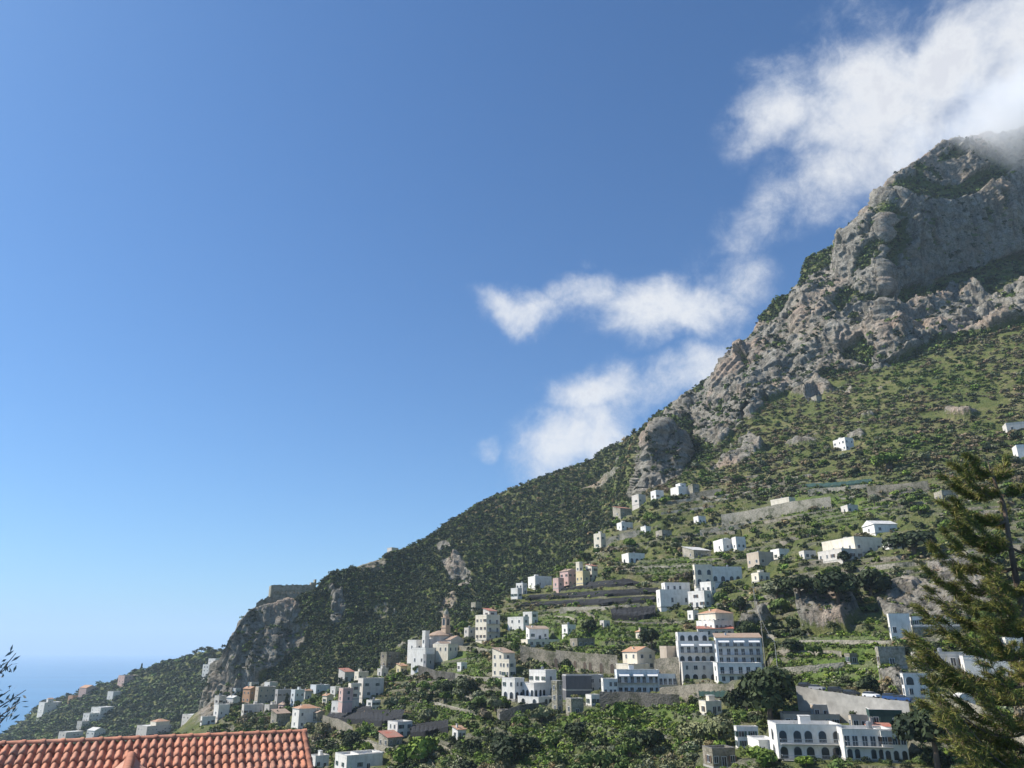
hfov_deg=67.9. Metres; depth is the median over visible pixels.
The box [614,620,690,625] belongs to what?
terrace wall
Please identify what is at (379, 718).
crop net
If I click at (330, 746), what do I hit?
terrace bushes
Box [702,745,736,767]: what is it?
brown roof house
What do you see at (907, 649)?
tree
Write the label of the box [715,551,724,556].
tree
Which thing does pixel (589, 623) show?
tree
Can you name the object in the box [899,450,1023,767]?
conifer
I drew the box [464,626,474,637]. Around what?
house
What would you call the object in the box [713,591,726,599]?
tree
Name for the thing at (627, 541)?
tree
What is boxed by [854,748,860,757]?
window
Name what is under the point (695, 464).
olive tree
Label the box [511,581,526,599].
house
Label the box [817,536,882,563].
villa
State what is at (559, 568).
tree
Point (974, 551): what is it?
terrace wall
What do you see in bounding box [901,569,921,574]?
terrace wall
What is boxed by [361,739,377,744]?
stone wall
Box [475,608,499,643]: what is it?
building
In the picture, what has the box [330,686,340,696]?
house
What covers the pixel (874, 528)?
house
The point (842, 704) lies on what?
road retaining wall
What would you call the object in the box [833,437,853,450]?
stone house
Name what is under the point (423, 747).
tree
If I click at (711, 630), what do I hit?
red roof house
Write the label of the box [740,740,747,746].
window
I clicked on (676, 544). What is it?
olive tree
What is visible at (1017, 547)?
terrace wall
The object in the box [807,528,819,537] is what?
tree
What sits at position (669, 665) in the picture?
stone wall
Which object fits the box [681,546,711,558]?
ruined house
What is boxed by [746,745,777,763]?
tree
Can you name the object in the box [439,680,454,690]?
tree
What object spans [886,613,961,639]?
white house
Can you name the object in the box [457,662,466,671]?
hut
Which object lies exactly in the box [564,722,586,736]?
tree
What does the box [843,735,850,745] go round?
window
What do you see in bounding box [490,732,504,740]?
tree
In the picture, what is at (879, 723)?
red roof shed
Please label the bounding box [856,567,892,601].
broad tree
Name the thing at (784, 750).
window
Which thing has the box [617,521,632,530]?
house
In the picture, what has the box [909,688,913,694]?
window
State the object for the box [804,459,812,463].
tree
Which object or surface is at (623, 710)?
tree
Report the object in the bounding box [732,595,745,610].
tree
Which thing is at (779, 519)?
terrace wall
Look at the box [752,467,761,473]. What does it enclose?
olive tree
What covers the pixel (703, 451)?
ledge scrub
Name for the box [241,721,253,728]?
olive tree
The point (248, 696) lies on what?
orange house
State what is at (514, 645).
tree
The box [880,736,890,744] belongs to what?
window
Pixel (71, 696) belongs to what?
house
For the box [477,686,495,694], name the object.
terrace wall
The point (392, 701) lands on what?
olive tree
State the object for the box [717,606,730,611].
tree
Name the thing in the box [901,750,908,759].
window
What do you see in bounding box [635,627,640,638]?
house
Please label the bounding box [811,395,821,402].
hut
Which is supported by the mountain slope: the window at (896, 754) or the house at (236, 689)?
the house at (236, 689)
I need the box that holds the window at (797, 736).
[793,730,801,741]
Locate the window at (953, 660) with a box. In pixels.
[950,658,956,665]
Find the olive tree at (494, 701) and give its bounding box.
[486,696,507,711]
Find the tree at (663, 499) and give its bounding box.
[660,496,670,502]
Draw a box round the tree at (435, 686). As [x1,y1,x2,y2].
[430,681,442,690]
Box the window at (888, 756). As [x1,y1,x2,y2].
[885,750,891,759]
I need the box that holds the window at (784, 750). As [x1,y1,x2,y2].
[780,746,788,757]
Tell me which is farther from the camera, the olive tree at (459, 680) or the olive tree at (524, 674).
the olive tree at (459, 680)
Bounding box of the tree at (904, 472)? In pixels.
[902,470,911,474]
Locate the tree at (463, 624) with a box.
[457,621,468,627]
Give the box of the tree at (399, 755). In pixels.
[392,744,416,763]
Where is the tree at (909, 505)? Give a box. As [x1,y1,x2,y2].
[904,503,914,508]
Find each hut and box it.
[377,666,388,675]
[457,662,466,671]
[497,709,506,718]
[599,620,609,628]
[655,530,671,538]
[810,704,827,713]
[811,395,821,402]
[844,653,858,664]
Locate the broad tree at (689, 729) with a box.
[675,720,706,737]
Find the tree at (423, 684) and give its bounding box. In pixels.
[416,680,429,688]
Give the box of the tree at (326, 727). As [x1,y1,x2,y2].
[316,722,334,737]
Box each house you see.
[0,728,313,767]
[58,730,83,738]
[67,695,77,704]
[78,685,96,700]
[86,727,105,737]
[106,691,121,702]
[200,716,215,725]
[213,704,229,722]
[214,694,226,703]
[226,695,240,703]
[232,688,240,694]
[241,701,263,715]
[242,686,255,703]
[248,681,258,685]
[254,685,275,703]
[264,682,277,685]
[264,702,276,710]
[270,708,290,725]
[274,687,290,708]
[278,701,289,708]
[290,687,304,706]
[291,704,319,728]
[304,688,311,698]
[310,683,329,693]
[311,750,329,767]
[313,709,325,724]
[322,692,334,705]
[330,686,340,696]
[331,700,338,712]
[334,749,383,767]
[338,668,353,683]
[338,677,383,712]
[354,669,368,679]
[366,697,380,708]
[378,720,412,746]
[380,652,400,667]
[387,547,397,551]
[396,662,407,671]
[452,723,466,739]
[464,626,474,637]
[471,602,481,610]
[491,647,515,680]
[502,666,556,706]
[508,611,537,630]
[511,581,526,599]
[521,625,559,646]
[528,574,551,589]
[553,568,575,592]
[562,622,575,638]
[566,697,583,715]
[570,638,594,647]
[576,562,597,585]
[586,694,599,706]
[593,531,605,552]
[613,506,631,519]
[616,646,655,668]
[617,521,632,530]
[622,552,644,562]
[632,494,645,510]
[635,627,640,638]
[650,490,663,499]
[656,582,689,611]
[659,646,676,657]
[670,483,688,495]
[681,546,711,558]
[687,581,715,609]
[687,610,698,620]
[688,484,699,493]
[692,564,741,590]
[693,516,705,522]
[696,624,733,636]
[699,695,721,715]
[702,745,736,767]
[733,725,769,749]
[746,548,788,567]
[751,570,769,582]
[770,497,794,505]
[780,711,840,722]
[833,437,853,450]
[836,721,910,762]
[841,504,857,513]
[861,521,896,535]
[865,707,901,723]
[875,647,907,678]
[883,544,901,549]
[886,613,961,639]
[900,673,929,702]
[934,490,957,500]
[959,655,1019,680]
[1000,637,1022,650]
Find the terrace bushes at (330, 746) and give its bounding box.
[166,474,1023,767]
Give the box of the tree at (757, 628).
[734,622,760,632]
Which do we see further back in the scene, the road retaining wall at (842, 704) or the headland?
the headland
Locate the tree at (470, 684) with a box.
[463,680,476,692]
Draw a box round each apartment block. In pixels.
[76,706,114,729]
[181,713,194,725]
[202,658,219,679]
[601,665,676,692]
[675,632,715,684]
[712,632,763,683]
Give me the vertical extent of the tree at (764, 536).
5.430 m
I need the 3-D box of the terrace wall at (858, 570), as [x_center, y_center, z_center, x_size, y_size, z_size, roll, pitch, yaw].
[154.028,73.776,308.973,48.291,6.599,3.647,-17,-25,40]
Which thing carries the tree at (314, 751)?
on the mountain slope
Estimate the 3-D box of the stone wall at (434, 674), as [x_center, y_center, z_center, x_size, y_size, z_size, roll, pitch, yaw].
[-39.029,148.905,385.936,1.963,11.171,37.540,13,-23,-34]
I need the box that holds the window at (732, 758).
[728,755,736,762]
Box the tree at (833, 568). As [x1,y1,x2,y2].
[826,566,840,571]
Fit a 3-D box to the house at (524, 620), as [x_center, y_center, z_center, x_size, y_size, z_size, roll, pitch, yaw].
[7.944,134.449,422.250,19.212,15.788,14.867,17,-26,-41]
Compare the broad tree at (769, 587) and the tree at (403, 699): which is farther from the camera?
the tree at (403, 699)
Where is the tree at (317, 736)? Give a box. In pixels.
[310,733,324,741]
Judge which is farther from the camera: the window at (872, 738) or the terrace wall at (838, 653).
the terrace wall at (838, 653)
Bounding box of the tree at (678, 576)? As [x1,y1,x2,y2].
[674,573,681,579]
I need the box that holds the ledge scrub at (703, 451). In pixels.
[647,135,1023,470]
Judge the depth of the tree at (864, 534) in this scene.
360.90 m
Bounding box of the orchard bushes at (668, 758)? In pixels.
[385,609,1023,767]
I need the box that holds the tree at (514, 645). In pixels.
[510,641,518,650]
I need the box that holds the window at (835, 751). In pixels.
[832,747,839,757]
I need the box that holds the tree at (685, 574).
[682,571,692,581]
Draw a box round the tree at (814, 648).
[804,643,822,655]
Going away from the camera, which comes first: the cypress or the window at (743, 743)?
the window at (743, 743)
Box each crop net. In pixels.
[327,705,373,723]
[362,709,404,726]
[410,720,447,737]
[520,596,654,606]
[525,587,658,599]
[552,579,639,590]
[610,605,655,620]
[698,690,725,697]
[806,479,871,487]
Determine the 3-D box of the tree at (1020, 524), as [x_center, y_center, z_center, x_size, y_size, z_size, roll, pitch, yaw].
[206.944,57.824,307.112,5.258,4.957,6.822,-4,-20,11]
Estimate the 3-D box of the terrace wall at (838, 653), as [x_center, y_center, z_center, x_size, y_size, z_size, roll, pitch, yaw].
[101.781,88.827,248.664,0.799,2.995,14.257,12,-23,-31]
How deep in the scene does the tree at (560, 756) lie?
203.37 m
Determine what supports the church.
on the mountain slope
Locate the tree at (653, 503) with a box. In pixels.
[650,501,659,509]
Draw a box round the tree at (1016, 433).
[1009,430,1022,438]
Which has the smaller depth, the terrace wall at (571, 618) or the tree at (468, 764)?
the tree at (468, 764)
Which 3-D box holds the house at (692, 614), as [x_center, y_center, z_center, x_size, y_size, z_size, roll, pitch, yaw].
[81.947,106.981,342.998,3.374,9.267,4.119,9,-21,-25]
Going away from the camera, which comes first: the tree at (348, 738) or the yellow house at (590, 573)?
the tree at (348, 738)
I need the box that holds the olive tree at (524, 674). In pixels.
[522,669,528,680]
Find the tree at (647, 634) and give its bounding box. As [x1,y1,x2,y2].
[639,627,659,649]
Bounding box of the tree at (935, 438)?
[929,436,940,442]
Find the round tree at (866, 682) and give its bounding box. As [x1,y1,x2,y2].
[856,675,879,690]
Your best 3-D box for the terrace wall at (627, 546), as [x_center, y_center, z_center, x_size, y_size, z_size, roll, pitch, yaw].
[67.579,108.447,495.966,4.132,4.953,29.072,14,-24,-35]
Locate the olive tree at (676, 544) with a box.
[670,542,681,548]
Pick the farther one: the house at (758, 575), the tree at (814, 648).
the house at (758, 575)
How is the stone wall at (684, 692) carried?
on the mountain slope
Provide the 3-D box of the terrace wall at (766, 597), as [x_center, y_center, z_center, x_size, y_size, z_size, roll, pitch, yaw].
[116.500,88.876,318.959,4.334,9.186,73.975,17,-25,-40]
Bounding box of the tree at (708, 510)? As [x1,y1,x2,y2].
[704,508,713,513]
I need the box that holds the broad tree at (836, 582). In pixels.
[807,570,857,604]
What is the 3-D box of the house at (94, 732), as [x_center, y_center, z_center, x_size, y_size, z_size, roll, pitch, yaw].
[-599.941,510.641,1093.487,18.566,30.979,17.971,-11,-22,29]
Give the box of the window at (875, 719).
[873,717,880,721]
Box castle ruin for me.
[268,579,316,602]
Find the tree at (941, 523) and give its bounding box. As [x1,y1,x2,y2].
[938,519,952,528]
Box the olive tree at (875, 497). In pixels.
[867,494,881,505]
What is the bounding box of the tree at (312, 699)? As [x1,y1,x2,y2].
[308,696,316,702]
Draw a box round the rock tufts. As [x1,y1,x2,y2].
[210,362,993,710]
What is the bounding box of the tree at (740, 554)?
[737,553,746,558]
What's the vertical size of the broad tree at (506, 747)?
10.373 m
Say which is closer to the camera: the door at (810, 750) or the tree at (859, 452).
the door at (810, 750)
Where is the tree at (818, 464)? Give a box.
[814,462,823,466]
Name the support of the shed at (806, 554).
on the mountain slope
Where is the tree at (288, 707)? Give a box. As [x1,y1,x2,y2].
[281,705,292,709]
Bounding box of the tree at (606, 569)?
[603,567,614,573]
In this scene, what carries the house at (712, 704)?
on the mountain slope
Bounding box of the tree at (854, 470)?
[847,468,860,476]
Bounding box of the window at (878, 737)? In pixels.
[877,736,881,746]
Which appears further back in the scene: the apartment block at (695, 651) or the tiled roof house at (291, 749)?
the apartment block at (695, 651)
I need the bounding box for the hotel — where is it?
[767,715,841,760]
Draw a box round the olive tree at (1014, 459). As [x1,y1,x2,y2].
[1008,456,1020,462]
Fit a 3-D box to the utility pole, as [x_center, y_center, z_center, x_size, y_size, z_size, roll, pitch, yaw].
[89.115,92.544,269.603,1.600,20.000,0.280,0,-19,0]
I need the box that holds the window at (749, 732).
[748,731,756,734]
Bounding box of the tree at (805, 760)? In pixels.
[794,755,813,766]
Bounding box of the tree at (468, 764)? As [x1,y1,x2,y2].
[458,760,477,767]
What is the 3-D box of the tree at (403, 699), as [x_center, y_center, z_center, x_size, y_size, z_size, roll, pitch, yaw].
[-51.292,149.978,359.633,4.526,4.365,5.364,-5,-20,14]
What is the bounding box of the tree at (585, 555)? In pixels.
[579,552,590,561]
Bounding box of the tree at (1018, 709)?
[1014,705,1023,714]
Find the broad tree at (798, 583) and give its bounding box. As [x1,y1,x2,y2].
[774,575,812,596]
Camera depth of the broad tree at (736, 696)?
211.56 m
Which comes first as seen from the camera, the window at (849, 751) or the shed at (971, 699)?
the window at (849, 751)
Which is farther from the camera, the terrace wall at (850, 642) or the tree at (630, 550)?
the tree at (630, 550)
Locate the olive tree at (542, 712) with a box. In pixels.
[529,706,552,722]
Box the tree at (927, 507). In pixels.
[919,504,930,512]
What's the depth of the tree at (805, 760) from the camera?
154.26 m
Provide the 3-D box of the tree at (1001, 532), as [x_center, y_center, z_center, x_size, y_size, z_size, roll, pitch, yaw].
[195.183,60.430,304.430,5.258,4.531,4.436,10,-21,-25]
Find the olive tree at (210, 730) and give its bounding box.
[207,728,218,732]
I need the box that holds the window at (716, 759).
[714,756,718,763]
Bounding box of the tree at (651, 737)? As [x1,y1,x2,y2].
[636,729,666,755]
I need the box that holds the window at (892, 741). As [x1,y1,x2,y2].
[890,737,899,744]
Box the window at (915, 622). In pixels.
[912,620,920,624]
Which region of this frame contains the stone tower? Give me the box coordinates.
[551,680,562,712]
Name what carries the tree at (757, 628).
on the mountain slope
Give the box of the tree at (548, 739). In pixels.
[541,734,559,744]
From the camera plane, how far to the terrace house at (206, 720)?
507.56 m
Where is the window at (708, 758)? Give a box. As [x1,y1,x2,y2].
[705,755,710,762]
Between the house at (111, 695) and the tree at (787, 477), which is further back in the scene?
the house at (111, 695)
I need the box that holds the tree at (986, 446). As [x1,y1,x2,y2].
[981,443,991,451]
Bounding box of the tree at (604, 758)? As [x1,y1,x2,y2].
[579,749,615,767]
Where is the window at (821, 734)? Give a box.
[818,730,827,742]
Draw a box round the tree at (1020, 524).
[1016,521,1023,530]
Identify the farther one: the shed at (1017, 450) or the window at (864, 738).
the shed at (1017, 450)
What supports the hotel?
on the mountain slope
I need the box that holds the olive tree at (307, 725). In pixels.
[303,722,314,728]
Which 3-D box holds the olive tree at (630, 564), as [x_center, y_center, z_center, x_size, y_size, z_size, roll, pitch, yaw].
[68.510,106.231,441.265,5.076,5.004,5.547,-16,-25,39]
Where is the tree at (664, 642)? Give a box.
[656,637,675,649]
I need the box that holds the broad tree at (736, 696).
[723,681,759,710]
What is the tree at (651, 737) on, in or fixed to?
on the mountain slope
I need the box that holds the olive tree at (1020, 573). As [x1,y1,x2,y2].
[1004,567,1023,578]
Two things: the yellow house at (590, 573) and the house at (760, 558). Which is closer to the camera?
the house at (760, 558)
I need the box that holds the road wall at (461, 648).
[458,645,490,651]
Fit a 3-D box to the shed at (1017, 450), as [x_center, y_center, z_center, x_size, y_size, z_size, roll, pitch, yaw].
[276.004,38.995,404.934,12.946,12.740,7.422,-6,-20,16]
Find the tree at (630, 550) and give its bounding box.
[628,547,635,552]
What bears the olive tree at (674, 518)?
on the mountain slope
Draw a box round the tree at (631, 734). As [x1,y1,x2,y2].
[625,731,638,738]
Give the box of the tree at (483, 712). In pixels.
[478,708,491,717]
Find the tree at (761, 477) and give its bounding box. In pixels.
[754,474,765,481]
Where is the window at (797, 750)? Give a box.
[793,746,802,757]
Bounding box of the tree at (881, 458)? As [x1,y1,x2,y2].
[868,452,903,467]
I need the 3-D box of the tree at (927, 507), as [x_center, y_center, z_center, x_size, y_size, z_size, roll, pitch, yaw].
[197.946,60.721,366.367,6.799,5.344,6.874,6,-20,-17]
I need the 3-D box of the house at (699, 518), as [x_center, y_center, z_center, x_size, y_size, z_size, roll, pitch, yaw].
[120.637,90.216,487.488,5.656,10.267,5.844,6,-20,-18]
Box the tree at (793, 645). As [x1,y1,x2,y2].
[780,639,804,651]
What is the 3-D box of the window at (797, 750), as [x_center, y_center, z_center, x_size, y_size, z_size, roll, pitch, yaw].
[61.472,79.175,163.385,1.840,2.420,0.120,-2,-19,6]
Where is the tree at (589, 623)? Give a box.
[581,619,596,632]
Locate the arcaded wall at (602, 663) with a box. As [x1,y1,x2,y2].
[554,650,617,674]
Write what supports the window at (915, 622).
in the white house at (896, 621)
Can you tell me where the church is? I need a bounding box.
[407,607,463,674]
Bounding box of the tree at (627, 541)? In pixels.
[623,538,635,547]
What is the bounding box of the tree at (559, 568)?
[554,566,566,571]
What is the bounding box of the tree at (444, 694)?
[438,692,450,700]
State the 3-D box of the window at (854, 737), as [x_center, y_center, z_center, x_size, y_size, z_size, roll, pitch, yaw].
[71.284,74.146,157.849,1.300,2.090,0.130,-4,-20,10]
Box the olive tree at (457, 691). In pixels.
[451,688,468,699]
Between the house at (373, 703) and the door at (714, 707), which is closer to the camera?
the door at (714, 707)
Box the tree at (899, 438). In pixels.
[895,435,906,442]
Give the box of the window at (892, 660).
[889,658,894,666]
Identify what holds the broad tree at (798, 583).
on the mountain slope
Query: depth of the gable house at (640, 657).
308.63 m
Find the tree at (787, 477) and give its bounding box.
[784,475,792,483]
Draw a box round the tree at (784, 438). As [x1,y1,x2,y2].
[779,436,789,440]
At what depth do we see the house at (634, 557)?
458.33 m
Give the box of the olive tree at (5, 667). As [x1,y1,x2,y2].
[0,645,26,733]
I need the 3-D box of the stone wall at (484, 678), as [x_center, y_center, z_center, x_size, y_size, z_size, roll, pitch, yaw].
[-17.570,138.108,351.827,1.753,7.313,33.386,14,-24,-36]
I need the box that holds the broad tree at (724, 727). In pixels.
[697,715,734,738]
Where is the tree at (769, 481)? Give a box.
[766,478,775,484]
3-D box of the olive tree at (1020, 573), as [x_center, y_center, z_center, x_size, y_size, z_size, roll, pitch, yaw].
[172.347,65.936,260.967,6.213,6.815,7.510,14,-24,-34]
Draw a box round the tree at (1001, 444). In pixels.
[998,442,1007,447]
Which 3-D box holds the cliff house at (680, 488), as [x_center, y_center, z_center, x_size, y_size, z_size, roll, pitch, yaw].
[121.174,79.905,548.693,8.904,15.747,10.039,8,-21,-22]
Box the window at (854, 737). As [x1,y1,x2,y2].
[851,735,858,745]
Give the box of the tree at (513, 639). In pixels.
[505,637,520,642]
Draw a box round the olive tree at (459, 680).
[454,675,469,685]
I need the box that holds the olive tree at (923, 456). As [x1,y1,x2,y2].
[917,452,930,461]
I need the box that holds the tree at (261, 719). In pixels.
[258,717,264,724]
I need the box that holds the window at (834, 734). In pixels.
[832,731,837,742]
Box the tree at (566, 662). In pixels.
[558,658,570,667]
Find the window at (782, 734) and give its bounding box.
[778,730,787,741]
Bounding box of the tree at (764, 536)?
[760,533,769,541]
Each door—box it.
[712,706,716,714]
[721,756,726,766]
[806,746,815,756]
[870,749,877,758]
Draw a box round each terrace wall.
[369,742,434,765]
[437,702,472,710]
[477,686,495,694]
[553,609,594,618]
[554,616,575,622]
[602,544,632,553]
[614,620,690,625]
[615,565,684,569]
[660,488,768,504]
[661,505,713,514]
[680,531,734,538]
[698,557,744,561]
[703,494,756,502]
[716,593,794,607]
[719,474,759,481]
[734,573,820,592]
[749,480,798,490]
[763,509,834,523]
[766,633,809,639]
[767,650,835,666]
[779,534,817,545]
[798,559,820,566]
[799,559,822,566]
[799,638,939,646]
[805,651,841,656]
[831,557,928,566]
[841,553,953,570]
[841,568,859,573]
[860,555,954,571]
[863,501,926,510]
[869,561,914,569]
[870,555,909,563]
[888,490,929,496]
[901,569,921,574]
[939,540,1023,550]
[940,508,1019,516]
[956,547,1023,554]
[963,537,1022,548]
[968,504,1016,509]
[968,544,1021,552]
[979,509,1021,513]
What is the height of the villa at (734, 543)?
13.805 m
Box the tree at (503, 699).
[498,696,510,708]
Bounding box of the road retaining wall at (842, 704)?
[796,686,909,722]
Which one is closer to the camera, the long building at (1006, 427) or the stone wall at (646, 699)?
the stone wall at (646, 699)
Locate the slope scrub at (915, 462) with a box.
[631,322,1023,499]
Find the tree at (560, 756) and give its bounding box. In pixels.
[551,752,567,763]
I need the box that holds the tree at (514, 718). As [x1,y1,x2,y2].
[511,716,527,722]
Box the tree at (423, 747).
[405,736,437,760]
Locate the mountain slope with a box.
[159,125,1023,767]
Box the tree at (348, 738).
[342,731,360,747]
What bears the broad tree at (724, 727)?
on the mountain slope
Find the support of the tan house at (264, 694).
on the mountain slope
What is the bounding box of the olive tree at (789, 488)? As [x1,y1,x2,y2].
[785,486,796,492]
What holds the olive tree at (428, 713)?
on the mountain slope
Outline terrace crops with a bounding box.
[304,492,896,767]
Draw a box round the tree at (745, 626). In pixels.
[735,619,758,632]
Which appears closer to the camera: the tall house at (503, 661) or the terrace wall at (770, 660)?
the terrace wall at (770, 660)
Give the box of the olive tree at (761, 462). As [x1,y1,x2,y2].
[758,460,767,464]
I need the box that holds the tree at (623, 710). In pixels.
[609,701,634,721]
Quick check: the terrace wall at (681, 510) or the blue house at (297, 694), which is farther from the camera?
the terrace wall at (681, 510)
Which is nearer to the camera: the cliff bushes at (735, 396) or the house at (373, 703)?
the house at (373, 703)
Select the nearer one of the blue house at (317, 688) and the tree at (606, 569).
the tree at (606, 569)
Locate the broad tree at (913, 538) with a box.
[881,530,936,554]
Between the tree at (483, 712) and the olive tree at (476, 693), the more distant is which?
the olive tree at (476, 693)
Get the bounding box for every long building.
[562,674,602,699]
[911,648,965,670]
[1002,421,1023,432]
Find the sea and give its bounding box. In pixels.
[0,655,184,732]
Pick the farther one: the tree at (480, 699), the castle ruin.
the castle ruin
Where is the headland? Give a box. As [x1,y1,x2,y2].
[0,644,225,746]
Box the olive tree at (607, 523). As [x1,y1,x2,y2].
[602,520,611,528]
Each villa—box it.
[36,698,60,720]
[117,675,137,687]
[136,719,170,735]
[696,609,734,629]
[713,536,745,551]
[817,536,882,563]
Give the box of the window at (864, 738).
[861,736,868,745]
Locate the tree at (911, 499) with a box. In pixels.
[905,495,916,503]
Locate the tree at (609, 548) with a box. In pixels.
[604,546,616,553]
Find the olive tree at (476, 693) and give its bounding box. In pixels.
[471,690,486,697]
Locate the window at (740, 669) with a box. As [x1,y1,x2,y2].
[738,667,742,673]
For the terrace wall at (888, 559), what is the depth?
315.84 m
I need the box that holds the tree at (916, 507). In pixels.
[910,505,925,514]
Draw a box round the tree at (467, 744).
[461,739,482,750]
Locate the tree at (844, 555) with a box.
[837,550,851,561]
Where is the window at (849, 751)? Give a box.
[847,748,853,757]
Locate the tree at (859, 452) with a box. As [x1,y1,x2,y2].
[855,450,863,455]
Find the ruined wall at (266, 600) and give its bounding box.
[256,595,272,606]
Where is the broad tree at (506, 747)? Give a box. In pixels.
[489,734,543,765]
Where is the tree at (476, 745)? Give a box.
[468,739,480,749]
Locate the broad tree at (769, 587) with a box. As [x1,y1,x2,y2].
[759,579,793,598]
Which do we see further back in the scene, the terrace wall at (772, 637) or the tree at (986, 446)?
the tree at (986, 446)
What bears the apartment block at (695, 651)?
on the mountain slope
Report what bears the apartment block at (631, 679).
on the mountain slope
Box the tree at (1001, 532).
[991,530,1005,536]
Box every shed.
[641,525,650,533]
[799,550,815,559]
[848,714,867,724]
[864,717,890,726]
[953,693,975,704]
[1012,444,1023,457]
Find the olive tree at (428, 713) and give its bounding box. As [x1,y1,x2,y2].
[417,708,438,721]
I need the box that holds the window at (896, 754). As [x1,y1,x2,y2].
[893,750,899,759]
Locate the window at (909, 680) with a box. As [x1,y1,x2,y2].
[905,676,914,684]
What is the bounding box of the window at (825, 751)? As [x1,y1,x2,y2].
[821,746,830,758]
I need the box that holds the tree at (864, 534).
[854,532,869,536]
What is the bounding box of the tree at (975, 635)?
[965,630,995,640]
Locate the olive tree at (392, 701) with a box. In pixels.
[384,697,399,705]
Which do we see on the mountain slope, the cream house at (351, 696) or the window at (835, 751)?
the cream house at (351, 696)
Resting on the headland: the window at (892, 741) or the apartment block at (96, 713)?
the apartment block at (96, 713)
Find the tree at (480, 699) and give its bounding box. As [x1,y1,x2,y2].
[471,695,487,706]
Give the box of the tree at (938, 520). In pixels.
[934,517,952,524]
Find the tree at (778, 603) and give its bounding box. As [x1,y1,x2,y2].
[767,598,789,613]
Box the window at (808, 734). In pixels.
[804,730,813,742]
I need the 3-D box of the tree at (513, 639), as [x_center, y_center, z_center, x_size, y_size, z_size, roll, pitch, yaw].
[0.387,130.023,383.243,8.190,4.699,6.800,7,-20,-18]
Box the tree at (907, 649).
[891,645,913,653]
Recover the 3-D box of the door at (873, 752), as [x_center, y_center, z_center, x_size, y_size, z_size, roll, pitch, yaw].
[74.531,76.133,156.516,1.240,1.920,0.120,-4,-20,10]
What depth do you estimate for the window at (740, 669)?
255.80 m
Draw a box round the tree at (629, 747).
[614,737,642,759]
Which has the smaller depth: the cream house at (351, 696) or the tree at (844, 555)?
the tree at (844, 555)
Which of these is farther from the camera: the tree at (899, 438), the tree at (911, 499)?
the tree at (899, 438)
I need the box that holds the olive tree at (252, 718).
[249,716,257,721]
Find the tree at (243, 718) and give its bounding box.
[237,714,248,723]
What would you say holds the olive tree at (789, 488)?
on the mountain slope
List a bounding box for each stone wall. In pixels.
[322,715,352,732]
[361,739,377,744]
[418,665,454,679]
[455,673,495,685]
[500,702,544,720]
[520,645,555,667]
[560,604,639,613]
[600,691,679,709]
[606,530,639,546]
[654,657,679,685]
[659,683,733,701]
[690,489,721,498]
[700,523,744,535]
[721,497,831,525]
[778,662,843,673]
[807,484,866,495]
[866,480,929,495]
[942,693,1023,743]
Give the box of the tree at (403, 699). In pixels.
[398,696,408,703]
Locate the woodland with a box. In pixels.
[206,409,660,711]
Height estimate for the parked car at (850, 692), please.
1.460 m
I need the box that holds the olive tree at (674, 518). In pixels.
[669,516,678,522]
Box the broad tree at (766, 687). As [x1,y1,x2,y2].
[741,665,795,719]
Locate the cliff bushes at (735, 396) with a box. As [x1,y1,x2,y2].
[201,130,1023,707]
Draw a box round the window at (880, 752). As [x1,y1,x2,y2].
[878,749,883,758]
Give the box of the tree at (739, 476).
[732,475,743,479]
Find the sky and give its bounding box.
[0,0,1023,654]
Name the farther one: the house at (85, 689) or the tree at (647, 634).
the house at (85, 689)
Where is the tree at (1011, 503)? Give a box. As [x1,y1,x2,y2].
[997,499,1014,504]
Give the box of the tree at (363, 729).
[358,725,370,733]
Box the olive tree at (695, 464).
[691,462,700,467]
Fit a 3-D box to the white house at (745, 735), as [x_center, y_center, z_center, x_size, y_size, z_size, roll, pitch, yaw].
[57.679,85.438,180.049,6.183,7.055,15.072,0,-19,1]
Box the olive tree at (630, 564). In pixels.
[626,563,634,569]
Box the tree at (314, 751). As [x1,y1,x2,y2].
[311,749,326,753]
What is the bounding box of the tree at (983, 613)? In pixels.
[972,611,998,620]
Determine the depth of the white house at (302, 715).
416.81 m
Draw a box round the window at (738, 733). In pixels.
[736,731,746,736]
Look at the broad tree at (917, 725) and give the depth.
145.59 m
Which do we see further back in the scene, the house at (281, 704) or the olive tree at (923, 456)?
the house at (281, 704)
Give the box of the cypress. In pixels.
[284,693,289,705]
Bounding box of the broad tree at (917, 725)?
[890,706,964,767]
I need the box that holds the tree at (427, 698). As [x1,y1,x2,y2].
[425,693,433,700]
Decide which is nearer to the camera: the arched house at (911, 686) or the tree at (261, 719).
the arched house at (911, 686)
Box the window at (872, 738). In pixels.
[869,736,876,746]
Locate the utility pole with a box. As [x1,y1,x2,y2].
[760,616,765,666]
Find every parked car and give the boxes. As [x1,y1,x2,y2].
[798,682,812,686]
[808,684,825,690]
[827,686,843,692]
[843,689,860,695]
[862,691,880,697]
[882,693,900,700]
[892,695,912,701]
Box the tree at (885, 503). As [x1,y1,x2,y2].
[880,501,888,505]
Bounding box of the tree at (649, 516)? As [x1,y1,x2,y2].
[643,512,653,522]
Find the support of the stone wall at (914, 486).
on the mountain slope
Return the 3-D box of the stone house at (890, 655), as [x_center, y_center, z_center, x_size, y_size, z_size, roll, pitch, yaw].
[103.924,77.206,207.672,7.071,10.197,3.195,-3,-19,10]
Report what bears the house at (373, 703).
on the mountain slope
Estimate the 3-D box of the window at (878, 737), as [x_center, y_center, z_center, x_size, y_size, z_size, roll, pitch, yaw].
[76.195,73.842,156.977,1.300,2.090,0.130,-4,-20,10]
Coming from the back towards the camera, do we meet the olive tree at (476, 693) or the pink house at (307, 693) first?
the pink house at (307, 693)
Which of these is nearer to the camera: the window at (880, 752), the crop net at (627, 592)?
the window at (880, 752)
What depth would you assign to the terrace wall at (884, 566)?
308.80 m
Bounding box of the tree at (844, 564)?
[840,562,856,572]

